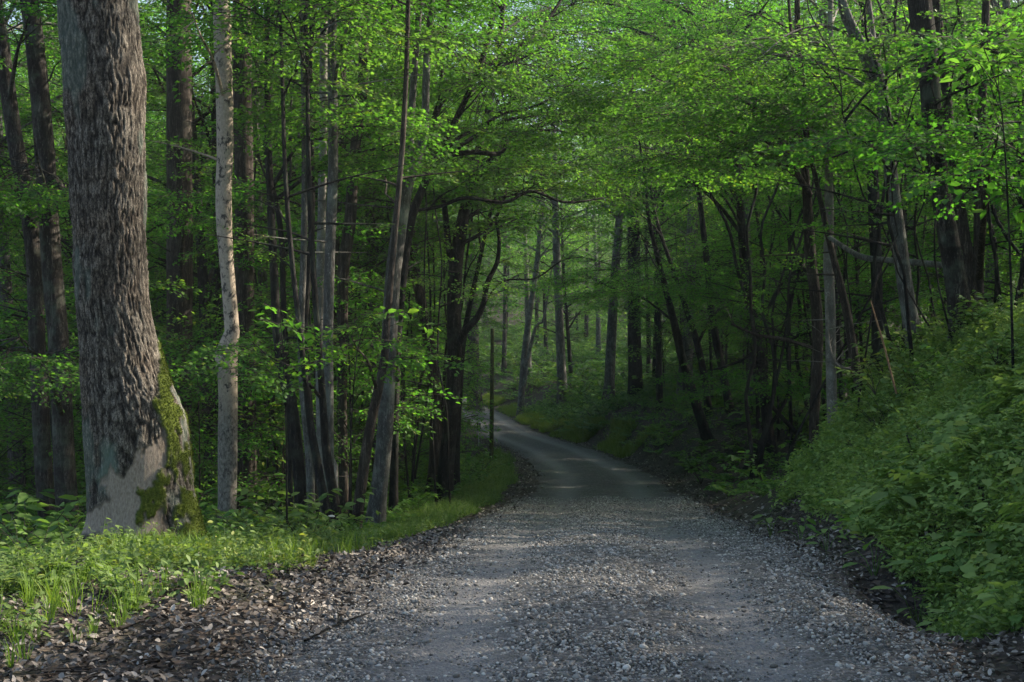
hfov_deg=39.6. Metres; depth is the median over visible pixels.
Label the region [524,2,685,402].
forest tree
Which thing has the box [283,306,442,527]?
hickory sapling
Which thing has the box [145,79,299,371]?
forest tree
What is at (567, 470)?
gravel road
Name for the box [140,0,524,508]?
forest tree
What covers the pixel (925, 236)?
sapling
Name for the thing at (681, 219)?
forest tree
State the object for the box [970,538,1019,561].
broad leaf plant
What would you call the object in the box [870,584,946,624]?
broad leaf plant
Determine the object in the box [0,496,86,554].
shrub
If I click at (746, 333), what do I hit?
forest tree
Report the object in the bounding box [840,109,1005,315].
sapling
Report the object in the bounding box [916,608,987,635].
broad leaf plant
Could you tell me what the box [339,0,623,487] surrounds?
forest tree
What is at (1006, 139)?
crooked sapling
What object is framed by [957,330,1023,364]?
shrub
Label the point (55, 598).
mound grass
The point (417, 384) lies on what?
sapling
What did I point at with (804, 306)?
crooked sapling
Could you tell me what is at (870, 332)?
sapling
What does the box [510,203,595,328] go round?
forest tree
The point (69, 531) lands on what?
leafy plant
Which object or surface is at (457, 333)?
curved limb tree
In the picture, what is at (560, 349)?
forest tree
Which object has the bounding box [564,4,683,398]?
forest tree
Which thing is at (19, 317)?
forest tree
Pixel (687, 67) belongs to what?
bent tree
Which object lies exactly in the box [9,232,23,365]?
forest tree
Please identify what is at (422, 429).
crooked sapling
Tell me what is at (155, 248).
forest tree
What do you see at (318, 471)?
forest tree
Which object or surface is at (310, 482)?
forest tree
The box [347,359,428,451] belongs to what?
sapling
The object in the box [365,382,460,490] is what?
sapling
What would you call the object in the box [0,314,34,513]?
sapling
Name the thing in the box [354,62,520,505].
crooked sapling
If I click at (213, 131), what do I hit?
forest tree
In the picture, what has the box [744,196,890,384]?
sapling
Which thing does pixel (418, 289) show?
forest tree
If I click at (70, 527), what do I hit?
shrub
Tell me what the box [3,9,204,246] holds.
forest tree
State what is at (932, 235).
forest tree
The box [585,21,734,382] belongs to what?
forest tree
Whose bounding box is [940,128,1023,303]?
sapling
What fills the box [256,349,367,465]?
sapling
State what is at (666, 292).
forest tree
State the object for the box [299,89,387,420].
crooked sapling
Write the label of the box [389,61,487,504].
crooked sapling
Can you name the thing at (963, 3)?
crooked sapling
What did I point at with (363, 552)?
leaf litter
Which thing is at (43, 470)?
forest tree
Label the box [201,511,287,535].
shrub
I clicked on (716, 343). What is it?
forest tree
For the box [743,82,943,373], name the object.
sapling
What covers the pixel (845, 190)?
forest tree
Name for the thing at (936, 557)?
broad leaf plant
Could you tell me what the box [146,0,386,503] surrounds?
forest tree
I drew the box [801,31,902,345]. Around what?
crooked sapling
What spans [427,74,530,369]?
crooked sapling
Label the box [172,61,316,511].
crooked sapling
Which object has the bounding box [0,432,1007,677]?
twigs
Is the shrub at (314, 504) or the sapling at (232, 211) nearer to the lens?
the shrub at (314, 504)
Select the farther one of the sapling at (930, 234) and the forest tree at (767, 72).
the forest tree at (767, 72)
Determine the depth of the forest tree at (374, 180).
45.54 m
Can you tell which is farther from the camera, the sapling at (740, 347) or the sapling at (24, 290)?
the sapling at (740, 347)
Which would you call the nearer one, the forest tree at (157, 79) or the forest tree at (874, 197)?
the forest tree at (874, 197)
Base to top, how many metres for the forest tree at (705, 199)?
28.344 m
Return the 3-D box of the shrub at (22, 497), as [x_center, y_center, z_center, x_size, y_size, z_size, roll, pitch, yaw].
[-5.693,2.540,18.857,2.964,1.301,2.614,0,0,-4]
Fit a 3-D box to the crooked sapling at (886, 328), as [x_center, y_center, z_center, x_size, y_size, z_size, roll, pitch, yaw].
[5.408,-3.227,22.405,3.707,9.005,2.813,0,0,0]
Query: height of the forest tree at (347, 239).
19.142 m
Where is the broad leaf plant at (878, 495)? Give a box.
[869,491,926,523]
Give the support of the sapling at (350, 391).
on the ground at (680, 472)
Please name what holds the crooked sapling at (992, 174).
on the ground at (680, 472)
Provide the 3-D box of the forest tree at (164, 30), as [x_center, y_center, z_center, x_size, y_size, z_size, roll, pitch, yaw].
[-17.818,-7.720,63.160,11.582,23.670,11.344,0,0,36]
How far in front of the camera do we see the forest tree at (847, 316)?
24.62 m
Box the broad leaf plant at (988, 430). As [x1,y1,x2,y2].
[954,424,1000,441]
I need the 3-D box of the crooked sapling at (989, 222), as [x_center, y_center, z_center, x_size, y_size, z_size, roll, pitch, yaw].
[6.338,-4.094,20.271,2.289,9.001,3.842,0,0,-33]
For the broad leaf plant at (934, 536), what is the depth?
11.27 m
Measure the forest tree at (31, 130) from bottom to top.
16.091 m
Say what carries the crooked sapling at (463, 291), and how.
on the ground at (680, 472)
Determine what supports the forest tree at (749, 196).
on the ground at (680, 472)
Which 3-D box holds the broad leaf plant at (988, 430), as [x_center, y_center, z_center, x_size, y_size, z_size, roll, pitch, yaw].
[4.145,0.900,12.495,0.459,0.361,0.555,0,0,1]
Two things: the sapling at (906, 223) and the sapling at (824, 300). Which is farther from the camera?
the sapling at (824, 300)
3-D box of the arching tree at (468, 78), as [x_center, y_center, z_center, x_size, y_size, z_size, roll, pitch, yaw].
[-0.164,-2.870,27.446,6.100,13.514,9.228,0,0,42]
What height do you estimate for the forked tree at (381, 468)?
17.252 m
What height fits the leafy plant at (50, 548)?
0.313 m
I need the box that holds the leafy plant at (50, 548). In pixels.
[13,547,52,562]
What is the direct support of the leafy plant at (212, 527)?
on the ground at (680, 472)
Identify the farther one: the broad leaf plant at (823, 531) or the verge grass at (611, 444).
the verge grass at (611, 444)
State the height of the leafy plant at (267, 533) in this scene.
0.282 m
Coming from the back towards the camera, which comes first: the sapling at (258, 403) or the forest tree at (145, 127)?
the forest tree at (145, 127)
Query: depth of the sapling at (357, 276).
46.80 m
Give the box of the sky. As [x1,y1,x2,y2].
[5,0,1022,211]
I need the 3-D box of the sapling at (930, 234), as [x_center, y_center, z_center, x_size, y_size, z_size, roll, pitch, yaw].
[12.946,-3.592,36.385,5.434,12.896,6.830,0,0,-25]
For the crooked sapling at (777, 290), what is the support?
on the ground at (680, 472)
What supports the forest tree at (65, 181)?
on the ground at (680, 472)
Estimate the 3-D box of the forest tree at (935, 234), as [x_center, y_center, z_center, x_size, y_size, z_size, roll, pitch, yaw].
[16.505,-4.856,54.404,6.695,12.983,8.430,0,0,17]
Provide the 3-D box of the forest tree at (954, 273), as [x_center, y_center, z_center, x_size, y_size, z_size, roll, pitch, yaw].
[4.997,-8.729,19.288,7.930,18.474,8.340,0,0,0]
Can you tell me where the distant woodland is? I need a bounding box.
[62,91,1015,347]
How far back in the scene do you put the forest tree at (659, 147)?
79.81 m
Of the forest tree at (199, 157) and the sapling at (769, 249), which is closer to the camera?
the forest tree at (199, 157)
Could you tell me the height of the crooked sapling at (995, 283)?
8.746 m
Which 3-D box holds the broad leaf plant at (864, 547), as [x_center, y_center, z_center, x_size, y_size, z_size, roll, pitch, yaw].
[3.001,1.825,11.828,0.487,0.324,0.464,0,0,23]
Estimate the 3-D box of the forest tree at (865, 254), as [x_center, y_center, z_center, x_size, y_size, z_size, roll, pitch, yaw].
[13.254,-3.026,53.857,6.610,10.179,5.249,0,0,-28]
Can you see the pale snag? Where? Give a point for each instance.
(336, 469)
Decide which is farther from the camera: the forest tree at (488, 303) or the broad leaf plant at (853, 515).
the forest tree at (488, 303)
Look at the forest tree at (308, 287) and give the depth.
22.82 m
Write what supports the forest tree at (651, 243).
on the ground at (680, 472)
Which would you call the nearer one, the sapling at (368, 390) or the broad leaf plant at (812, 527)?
the broad leaf plant at (812, 527)
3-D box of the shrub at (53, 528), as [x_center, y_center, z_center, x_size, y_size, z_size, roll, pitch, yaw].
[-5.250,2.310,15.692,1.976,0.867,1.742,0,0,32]
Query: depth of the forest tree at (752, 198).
59.64 m
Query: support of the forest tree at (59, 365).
on the ground at (680, 472)
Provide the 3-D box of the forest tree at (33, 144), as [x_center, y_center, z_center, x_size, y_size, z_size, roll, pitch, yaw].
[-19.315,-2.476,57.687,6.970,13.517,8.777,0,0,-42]
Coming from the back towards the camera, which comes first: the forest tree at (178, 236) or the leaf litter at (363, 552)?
the forest tree at (178, 236)
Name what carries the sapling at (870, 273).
on the ground at (680, 472)
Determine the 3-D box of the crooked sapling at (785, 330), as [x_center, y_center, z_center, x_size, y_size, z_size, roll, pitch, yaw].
[5.614,-1.497,33.728,4.933,10.504,3.280,0,0,-26]
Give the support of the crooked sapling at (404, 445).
on the ground at (680, 472)
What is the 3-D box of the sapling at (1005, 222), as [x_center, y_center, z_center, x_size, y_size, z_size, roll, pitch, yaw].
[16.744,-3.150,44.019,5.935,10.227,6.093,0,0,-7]
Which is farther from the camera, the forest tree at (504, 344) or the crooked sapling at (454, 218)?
the forest tree at (504, 344)
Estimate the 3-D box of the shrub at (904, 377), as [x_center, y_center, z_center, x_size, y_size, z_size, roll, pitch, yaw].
[4.979,0.381,17.900,2.086,0.569,1.258,0,0,-7]
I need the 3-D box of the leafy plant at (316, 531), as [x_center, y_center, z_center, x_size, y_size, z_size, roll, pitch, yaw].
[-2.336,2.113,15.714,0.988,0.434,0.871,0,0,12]
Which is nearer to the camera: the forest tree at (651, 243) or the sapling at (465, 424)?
the sapling at (465, 424)
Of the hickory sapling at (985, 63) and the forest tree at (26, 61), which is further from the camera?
the forest tree at (26, 61)
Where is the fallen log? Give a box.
[828,235,941,267]
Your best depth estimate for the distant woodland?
166.49 m
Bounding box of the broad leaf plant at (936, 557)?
[925,532,1002,582]
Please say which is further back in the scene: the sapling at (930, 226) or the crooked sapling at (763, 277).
the sapling at (930, 226)
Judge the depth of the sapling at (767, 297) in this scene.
43.20 m
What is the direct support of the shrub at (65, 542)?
on the ground at (680, 472)
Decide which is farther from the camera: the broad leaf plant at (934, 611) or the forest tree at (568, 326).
the forest tree at (568, 326)
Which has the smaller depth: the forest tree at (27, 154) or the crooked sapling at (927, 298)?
the crooked sapling at (927, 298)
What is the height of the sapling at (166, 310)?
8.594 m
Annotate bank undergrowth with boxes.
[760,297,1023,643]
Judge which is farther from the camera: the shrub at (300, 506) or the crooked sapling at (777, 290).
the crooked sapling at (777, 290)
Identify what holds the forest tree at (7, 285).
on the ground at (680, 472)
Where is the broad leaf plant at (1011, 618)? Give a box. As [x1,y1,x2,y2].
[977,589,1023,631]
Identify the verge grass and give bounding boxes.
[297,446,521,542]
[482,392,656,457]
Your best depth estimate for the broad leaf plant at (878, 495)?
12.32 m
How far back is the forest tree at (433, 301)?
60.65 m
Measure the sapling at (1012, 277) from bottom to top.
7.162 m
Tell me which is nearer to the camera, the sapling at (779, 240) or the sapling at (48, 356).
the sapling at (48, 356)
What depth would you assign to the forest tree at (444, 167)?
57.97 m
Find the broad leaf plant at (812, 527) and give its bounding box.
[779,518,820,539]
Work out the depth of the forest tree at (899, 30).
44.99 m
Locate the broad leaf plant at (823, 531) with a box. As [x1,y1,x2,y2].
[805,526,847,553]
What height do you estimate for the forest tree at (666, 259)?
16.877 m
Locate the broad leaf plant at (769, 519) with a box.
[751,514,788,536]
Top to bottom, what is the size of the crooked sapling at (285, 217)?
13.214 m
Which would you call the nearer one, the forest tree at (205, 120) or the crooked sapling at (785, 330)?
the crooked sapling at (785, 330)
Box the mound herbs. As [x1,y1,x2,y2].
[0,515,435,637]
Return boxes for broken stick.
[870,300,896,393]
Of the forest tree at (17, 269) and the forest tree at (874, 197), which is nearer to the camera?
the forest tree at (874, 197)
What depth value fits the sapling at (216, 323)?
27.49 m
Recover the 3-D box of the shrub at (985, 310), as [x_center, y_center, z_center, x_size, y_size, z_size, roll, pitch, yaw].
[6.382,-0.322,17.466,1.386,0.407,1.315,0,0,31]
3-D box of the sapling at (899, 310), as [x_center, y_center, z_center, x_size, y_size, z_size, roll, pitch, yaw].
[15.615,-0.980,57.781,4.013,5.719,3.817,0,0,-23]
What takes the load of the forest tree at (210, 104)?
on the ground at (680, 472)
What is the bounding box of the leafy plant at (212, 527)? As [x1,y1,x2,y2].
[176,518,238,542]
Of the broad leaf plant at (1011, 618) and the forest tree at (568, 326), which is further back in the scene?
the forest tree at (568, 326)
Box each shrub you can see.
[0,487,85,552]
[0,489,82,532]
[0,490,86,544]
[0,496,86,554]
[0,512,85,558]
[0,519,85,558]
[0,532,75,561]
[1,516,75,535]
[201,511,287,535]
[202,509,291,527]
[203,502,342,525]
[207,504,290,530]
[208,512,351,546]
[211,487,380,534]
[212,500,363,532]
[213,498,361,533]
[834,389,888,419]
[835,349,943,394]
[839,383,909,430]
[844,334,934,378]
[874,317,947,350]
[902,343,990,391]
[926,288,1023,332]
[932,296,1022,331]
[938,343,1022,379]
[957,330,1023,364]
[971,301,1023,328]
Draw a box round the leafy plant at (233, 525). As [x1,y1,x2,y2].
[206,516,266,545]
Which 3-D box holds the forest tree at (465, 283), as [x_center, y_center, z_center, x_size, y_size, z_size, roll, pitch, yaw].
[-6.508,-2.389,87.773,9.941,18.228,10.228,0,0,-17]
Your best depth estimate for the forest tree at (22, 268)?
43.97 m
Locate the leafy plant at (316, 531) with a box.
[260,515,348,543]
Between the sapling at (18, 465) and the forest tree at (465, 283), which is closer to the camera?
the sapling at (18, 465)
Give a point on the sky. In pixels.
(138, 0)
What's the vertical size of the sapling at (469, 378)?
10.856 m
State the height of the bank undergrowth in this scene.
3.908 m
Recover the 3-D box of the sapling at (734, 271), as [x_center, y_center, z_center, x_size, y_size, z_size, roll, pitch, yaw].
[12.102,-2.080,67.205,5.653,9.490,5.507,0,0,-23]
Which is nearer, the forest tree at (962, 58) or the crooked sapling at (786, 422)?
the crooked sapling at (786, 422)
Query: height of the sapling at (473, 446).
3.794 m
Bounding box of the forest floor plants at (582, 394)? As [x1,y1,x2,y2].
[0,296,1021,546]
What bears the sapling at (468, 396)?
on the ground at (680, 472)
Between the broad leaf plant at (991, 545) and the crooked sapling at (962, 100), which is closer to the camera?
the broad leaf plant at (991, 545)
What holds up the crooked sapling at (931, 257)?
on the ground at (680, 472)
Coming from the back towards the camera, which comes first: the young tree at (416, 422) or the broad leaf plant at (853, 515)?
the young tree at (416, 422)
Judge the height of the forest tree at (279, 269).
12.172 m
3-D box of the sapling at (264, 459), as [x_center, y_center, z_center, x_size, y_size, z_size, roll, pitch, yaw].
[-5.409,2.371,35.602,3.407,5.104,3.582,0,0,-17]
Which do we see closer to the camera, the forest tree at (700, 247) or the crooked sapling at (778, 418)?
the crooked sapling at (778, 418)
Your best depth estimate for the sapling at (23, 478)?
31.74 m
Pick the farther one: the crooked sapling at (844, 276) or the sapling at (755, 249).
the sapling at (755, 249)
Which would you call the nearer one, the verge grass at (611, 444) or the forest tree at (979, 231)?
the forest tree at (979, 231)
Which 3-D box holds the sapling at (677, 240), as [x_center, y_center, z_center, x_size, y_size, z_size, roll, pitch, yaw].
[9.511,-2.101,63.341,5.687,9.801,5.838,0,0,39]
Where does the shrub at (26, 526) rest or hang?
on the ground at (680, 472)
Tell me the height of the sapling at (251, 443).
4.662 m
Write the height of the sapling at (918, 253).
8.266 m
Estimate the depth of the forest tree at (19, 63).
29.43 m
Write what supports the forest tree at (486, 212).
on the ground at (680, 472)
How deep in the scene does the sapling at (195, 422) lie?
34.23 m
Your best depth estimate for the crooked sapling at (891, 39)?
18.16 m
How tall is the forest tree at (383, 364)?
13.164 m
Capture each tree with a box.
[0,0,70,291]
[0,0,165,526]
[0,0,207,527]
[0,0,214,519]
[0,0,234,397]
[0,45,61,190]
[2,2,161,162]
[2,2,211,356]
[2,47,73,408]
[2,60,63,327]
[3,3,204,297]
[3,7,59,133]
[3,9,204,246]
[4,67,62,316]
[6,6,158,328]
[6,49,210,349]
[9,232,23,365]
[10,2,164,228]
[11,133,222,352]
[12,122,73,321]
[19,107,288,416]
[28,0,342,503]
[55,0,210,314]
[57,0,209,549]
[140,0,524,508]
[140,2,262,317]
[141,0,313,527]
[141,0,354,457]
[145,0,267,431]
[145,24,326,317]
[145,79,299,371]
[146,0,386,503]
[146,5,317,283]
[147,65,288,447]
[150,13,315,267]
[155,0,451,530]
[159,17,475,422]
[173,0,386,516]
[180,0,395,512]
[192,0,475,394]
[193,26,362,342]
[198,12,472,520]
[200,0,506,500]
[201,0,411,533]
[205,0,338,514]
[208,0,558,495]
[212,156,352,407]
[218,0,478,495]
[234,15,458,443]
[236,0,540,513]
[244,0,476,531]
[261,1,508,480]
[262,1,510,452]
[263,10,395,417]
[270,0,698,510]
[273,3,422,523]
[274,1,537,317]
[279,0,676,501]
[286,0,503,526]
[296,205,477,362]
[316,141,448,357]
[327,36,524,402]
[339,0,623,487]
[348,206,488,384]
[356,225,481,499]
[359,4,562,286]
[363,83,555,382]
[414,0,888,460]
[425,218,491,379]
[440,105,507,410]
[463,140,553,373]
[475,87,589,383]
[476,0,625,404]
[484,127,627,375]
[488,133,593,415]
[488,136,587,359]
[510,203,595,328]
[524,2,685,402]
[525,129,809,443]
[528,0,917,449]
[541,59,782,416]
[546,18,703,308]
[548,1,723,413]
[549,139,640,353]
[560,154,699,372]
[564,0,846,399]
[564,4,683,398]
[573,0,777,413]
[582,0,803,318]
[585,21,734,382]
[588,2,756,363]
[596,0,853,407]
[604,137,676,333]
[624,178,704,349]
[637,0,988,345]
[643,0,762,360]
[643,0,970,393]
[644,43,795,322]
[663,155,802,343]
[664,50,733,362]
[665,62,840,347]
[671,160,774,349]
[672,0,916,405]
[673,0,819,350]
[676,31,861,362]
[677,0,959,422]
[680,15,880,356]
[693,0,978,378]
[744,0,910,316]
[750,53,869,382]
[768,7,890,357]
[773,0,1023,342]
[774,170,922,362]
[783,0,930,329]
[784,0,969,333]
[784,0,1002,324]
[815,2,996,344]
[816,50,1003,304]
[859,0,1023,305]
[860,55,1016,328]
[887,0,1021,259]
[888,0,1023,303]
[896,11,1014,327]
[898,0,1023,258]
[927,0,1021,271]
[932,0,1023,312]
[952,0,1022,194]
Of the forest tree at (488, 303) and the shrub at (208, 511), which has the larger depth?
the forest tree at (488, 303)
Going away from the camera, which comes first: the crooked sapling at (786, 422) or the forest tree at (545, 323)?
the crooked sapling at (786, 422)
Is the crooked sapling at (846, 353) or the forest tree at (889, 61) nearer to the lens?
the crooked sapling at (846, 353)
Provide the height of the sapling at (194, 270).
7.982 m
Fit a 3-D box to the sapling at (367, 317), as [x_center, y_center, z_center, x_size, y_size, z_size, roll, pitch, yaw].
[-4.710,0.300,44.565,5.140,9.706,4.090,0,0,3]
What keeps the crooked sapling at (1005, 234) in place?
on the ground at (680, 472)
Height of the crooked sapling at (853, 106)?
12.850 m
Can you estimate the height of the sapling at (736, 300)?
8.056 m
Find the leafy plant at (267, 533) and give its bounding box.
[215,527,307,542]
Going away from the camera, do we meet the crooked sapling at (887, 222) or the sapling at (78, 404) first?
the crooked sapling at (887, 222)
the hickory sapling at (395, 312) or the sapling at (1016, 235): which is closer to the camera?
the hickory sapling at (395, 312)
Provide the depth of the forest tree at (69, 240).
37.87 m
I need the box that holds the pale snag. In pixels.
[334,458,337,487]
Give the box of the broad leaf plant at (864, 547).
[842,542,896,575]
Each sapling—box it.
[0,131,71,486]
[0,139,164,508]
[0,268,173,511]
[0,271,47,451]
[0,291,81,470]
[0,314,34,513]
[0,315,85,514]
[0,393,53,513]
[2,360,83,483]
[8,254,199,463]
[10,311,160,480]
[18,256,217,475]
[30,331,198,493]
[81,328,293,517]
[146,227,256,486]
[147,241,256,425]
[151,230,234,412]
[156,238,309,445]
[162,261,349,464]
[162,310,302,514]
[164,129,316,339]
[165,341,217,480]
[170,61,343,464]
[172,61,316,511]
[191,175,469,461]
[191,350,304,478]
[193,62,343,507]
[194,280,379,505]
[194,319,367,505]
[233,164,365,446]
[248,303,323,527]
[255,154,410,369]
[256,310,365,453]
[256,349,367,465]
[256,351,368,470]
[258,264,460,513]
[259,268,299,397]
[266,103,301,484]
[277,239,463,459]
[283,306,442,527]
[286,65,408,390]
[287,206,438,425]
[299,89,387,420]
[304,361,426,483]
[333,323,425,483]
[335,63,389,457]
[335,80,435,428]
[335,307,503,462]
[339,79,385,467]
[347,304,422,442]
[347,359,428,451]
[348,360,443,463]
[353,62,502,483]
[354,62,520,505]
[354,306,483,426]
[354,331,443,446]
[356,351,465,462]
[359,63,486,499]
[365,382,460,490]
[374,211,455,485]
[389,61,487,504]
[403,313,483,453]
[406,98,471,420]
[406,254,499,388]
[406,270,506,411]
[412,79,537,429]
[420,387,494,454]
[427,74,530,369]
[605,238,697,381]
[620,305,704,378]
[622,145,778,400]
[628,217,732,399]
[659,29,784,483]
[662,179,796,367]
[664,194,774,355]
[668,213,801,373]
[669,313,738,371]
[671,85,867,470]
[671,260,741,359]
[683,185,810,362]
[687,165,818,339]
[688,187,843,373]
[689,82,808,446]
[693,12,780,428]
[695,105,923,451]
[700,55,808,416]
[702,70,814,478]
[704,4,811,477]
[711,207,818,361]
[712,39,858,403]
[713,308,780,363]
[716,182,811,360]
[720,85,997,431]
[720,101,837,470]
[720,309,780,365]
[721,140,864,441]
[724,183,845,381]
[729,264,810,369]
[730,0,941,359]
[734,1,991,471]
[741,181,868,333]
[741,246,853,356]
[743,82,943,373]
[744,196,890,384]
[750,98,884,419]
[752,78,921,408]
[757,0,997,331]
[760,154,931,393]
[771,278,825,362]
[773,235,869,349]
[779,74,895,420]
[788,0,992,366]
[793,108,867,376]
[797,25,993,349]
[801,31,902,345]
[803,0,1022,325]
[808,4,915,400]
[821,191,938,334]
[829,0,1023,304]
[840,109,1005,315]
[842,0,1023,344]
[842,298,901,376]
[847,2,1022,326]
[848,158,916,375]
[856,62,1011,327]
[857,0,1023,311]
[861,50,1023,274]
[861,255,939,344]
[866,98,986,330]
[876,0,1023,303]
[882,74,1023,312]
[883,197,985,315]
[887,205,946,321]
[889,7,1023,308]
[894,71,1011,316]
[901,167,1023,231]
[901,298,947,326]
[902,2,1023,262]
[907,5,1023,301]
[909,0,1023,222]
[911,182,1019,322]
[933,0,1023,302]
[935,23,1023,308]
[939,31,1023,373]
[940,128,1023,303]
[965,85,1023,287]
[966,28,1023,237]
[966,80,1023,301]
[967,165,1023,296]
[985,64,1023,268]
[990,185,1022,302]
[1000,189,1023,281]
[1001,247,1017,301]
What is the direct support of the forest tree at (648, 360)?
on the ground at (680, 472)
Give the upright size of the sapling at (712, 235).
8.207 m
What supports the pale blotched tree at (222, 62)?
on the ground at (680, 472)
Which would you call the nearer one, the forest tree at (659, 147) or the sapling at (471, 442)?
the sapling at (471, 442)
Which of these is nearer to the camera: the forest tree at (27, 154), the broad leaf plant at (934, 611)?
the broad leaf plant at (934, 611)
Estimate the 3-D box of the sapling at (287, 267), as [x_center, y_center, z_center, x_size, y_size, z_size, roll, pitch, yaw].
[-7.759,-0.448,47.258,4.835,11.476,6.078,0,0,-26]
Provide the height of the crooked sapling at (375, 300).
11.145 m
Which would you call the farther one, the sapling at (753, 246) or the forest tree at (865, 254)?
the forest tree at (865, 254)
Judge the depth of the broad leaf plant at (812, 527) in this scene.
14.96 m
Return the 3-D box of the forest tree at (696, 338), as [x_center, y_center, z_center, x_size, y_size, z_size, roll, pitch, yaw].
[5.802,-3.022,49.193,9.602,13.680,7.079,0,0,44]
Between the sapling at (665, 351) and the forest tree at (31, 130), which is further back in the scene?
the sapling at (665, 351)
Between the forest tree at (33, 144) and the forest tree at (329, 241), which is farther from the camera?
the forest tree at (33, 144)
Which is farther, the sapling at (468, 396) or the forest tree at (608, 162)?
the forest tree at (608, 162)
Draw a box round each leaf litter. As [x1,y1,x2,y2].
[0,525,486,681]
[415,393,890,534]
[709,330,1023,681]
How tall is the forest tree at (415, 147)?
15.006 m
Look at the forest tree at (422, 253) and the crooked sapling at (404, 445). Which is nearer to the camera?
the crooked sapling at (404, 445)
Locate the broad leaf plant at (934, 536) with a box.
[883,532,975,585]
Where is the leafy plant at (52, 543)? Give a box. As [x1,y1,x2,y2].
[26,539,94,560]
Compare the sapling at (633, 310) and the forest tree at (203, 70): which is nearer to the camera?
the forest tree at (203, 70)
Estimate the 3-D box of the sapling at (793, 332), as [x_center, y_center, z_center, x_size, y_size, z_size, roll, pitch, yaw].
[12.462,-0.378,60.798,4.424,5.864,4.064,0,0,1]
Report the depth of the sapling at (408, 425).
44.63 m
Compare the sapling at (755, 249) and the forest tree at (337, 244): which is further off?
the sapling at (755, 249)
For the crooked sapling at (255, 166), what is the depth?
29.57 m
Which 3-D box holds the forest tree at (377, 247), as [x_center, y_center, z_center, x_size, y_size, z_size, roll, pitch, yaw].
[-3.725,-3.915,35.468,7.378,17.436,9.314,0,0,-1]
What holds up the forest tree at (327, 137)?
on the ground at (680, 472)
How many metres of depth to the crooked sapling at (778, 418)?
41.00 m
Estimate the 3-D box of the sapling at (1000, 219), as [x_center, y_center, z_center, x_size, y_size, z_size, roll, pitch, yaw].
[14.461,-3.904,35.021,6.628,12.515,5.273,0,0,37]
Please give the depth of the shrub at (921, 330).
20.58 m
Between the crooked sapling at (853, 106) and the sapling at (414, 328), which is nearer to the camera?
the sapling at (414, 328)
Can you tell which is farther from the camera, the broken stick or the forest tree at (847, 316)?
the forest tree at (847, 316)
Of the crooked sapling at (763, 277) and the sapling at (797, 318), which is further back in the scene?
the sapling at (797, 318)
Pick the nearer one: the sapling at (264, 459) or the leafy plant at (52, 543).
the leafy plant at (52, 543)
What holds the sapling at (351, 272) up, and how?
on the ground at (680, 472)
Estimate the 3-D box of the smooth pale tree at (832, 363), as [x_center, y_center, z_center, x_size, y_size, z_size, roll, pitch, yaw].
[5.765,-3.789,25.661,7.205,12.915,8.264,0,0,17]
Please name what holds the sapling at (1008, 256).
on the ground at (680, 472)
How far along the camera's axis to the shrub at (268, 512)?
21.12 m
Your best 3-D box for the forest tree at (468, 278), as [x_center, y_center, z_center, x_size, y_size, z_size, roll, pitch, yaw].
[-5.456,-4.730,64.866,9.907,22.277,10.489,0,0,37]
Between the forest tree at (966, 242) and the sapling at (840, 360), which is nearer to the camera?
the forest tree at (966, 242)
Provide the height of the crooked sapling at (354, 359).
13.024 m
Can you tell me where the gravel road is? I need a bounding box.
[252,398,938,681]
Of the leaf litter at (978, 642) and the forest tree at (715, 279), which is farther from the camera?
the forest tree at (715, 279)
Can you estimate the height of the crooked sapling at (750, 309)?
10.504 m
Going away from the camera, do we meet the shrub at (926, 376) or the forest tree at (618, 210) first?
the shrub at (926, 376)
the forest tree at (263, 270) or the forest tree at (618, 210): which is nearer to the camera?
the forest tree at (263, 270)
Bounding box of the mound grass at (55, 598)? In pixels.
[0,521,417,667]
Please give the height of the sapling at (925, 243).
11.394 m
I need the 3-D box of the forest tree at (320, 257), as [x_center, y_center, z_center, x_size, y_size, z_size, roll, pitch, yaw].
[-2.419,-4.658,24.360,7.683,17.173,7.961,0,0,-41]
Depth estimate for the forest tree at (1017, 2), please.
58.71 m
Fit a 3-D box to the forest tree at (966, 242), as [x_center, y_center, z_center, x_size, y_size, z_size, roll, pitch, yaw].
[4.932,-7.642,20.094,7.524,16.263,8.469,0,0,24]
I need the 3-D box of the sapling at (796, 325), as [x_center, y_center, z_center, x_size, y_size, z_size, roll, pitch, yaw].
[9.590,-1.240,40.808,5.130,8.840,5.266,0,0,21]
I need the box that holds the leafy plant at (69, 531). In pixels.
[55,529,142,545]
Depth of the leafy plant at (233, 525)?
15.24 m
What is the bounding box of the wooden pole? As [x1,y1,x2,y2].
[489,328,493,461]
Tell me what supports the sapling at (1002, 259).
on the ground at (680, 472)
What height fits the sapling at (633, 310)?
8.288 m
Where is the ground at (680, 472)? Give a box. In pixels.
[0,216,1023,681]
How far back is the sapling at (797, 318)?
53.45 m
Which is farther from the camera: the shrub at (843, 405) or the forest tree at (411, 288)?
the forest tree at (411, 288)
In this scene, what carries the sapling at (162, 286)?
on the ground at (680, 472)
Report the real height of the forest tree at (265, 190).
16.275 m
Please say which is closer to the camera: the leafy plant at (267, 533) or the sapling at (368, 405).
the leafy plant at (267, 533)
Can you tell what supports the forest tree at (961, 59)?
on the ground at (680, 472)
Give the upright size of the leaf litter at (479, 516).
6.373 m
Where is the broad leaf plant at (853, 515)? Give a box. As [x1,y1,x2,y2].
[822,499,893,537]
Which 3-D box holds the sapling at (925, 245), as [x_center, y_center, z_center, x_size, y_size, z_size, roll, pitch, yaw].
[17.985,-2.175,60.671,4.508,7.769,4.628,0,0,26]
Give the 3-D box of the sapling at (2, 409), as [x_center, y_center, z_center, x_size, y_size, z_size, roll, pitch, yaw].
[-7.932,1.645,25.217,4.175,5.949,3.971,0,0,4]
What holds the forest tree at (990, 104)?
on the ground at (680, 472)

